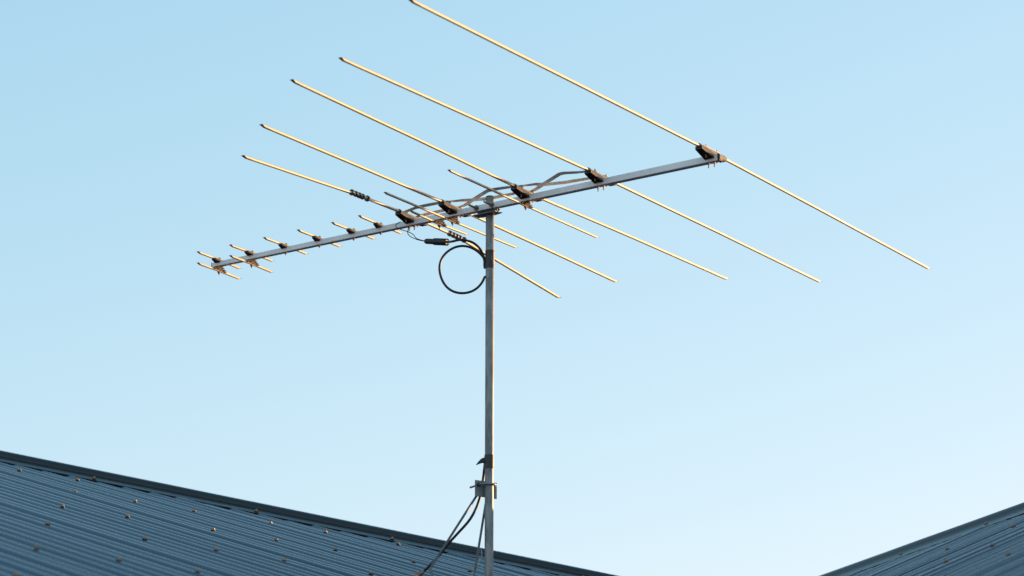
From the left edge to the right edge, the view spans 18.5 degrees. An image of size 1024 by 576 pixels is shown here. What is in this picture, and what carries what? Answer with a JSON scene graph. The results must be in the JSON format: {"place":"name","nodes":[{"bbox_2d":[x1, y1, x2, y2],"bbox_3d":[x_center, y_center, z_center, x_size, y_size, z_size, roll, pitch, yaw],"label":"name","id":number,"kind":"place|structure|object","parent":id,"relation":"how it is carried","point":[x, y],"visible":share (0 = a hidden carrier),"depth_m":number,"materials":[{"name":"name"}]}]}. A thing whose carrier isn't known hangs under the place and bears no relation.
{"place":"outdoors","nodes":[
{"label":"outdoors","id":0,"kind":"place"},
{"bbox_2d":[0,0,1023,575],"label":"sky","id":1,"kind":"structure","parent":0,"point":[673,416],"materials":[{"name":"blue"}]},
{"label":"ground","id":2,"kind":"structure","parent":0,"visible":0},
{"bbox_2d":[0,450,617,575],"bbox_3d":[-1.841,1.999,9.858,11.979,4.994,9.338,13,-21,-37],"label":"roof","id":3,"kind":"structure","parent":2,"relation":"on","point":[60,519],"depth_m":9.64,"materials":[{"name":"metal"}]},
{"bbox_2d":[429,195,496,575],"bbox_3d":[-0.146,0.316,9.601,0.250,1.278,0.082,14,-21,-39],"label":"antenna mast","id":4,"kind":"object","parent":3,"relation":"attached to","point":[487,488],"visible":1,"depth_m":9.60,"materials":[{"name":"metal"}]},
{"bbox_2d":[395,221,485,575],"bbox_3d":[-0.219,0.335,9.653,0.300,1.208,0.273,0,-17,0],"label":"coaxial cable","id":5,"kind":"object","parent":4,"relation":"attached to","point":[441,241],"visible":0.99,"depth_m":9.75,"materials":[{"name":"plastic"}]},
{"bbox_2d":[197,0,929,297],"bbox_3d":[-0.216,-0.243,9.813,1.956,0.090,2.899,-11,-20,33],"label":"television antenna","id":6,"kind":"object","parent":4,"relation":"attached to","point":[525,198],"visible":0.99,"depth_m":9.72,"materials":[{"name":"metal"}]},
{"bbox_2d":[820,502,1023,575],"bbox_3d":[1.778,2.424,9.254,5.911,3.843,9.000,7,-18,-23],"label":"roof","id":7,"kind":"structure","parent":2,"relation":"on","point":[992,544],"depth_m":9.49,"materials":[{"name":"metal"}]}
]}

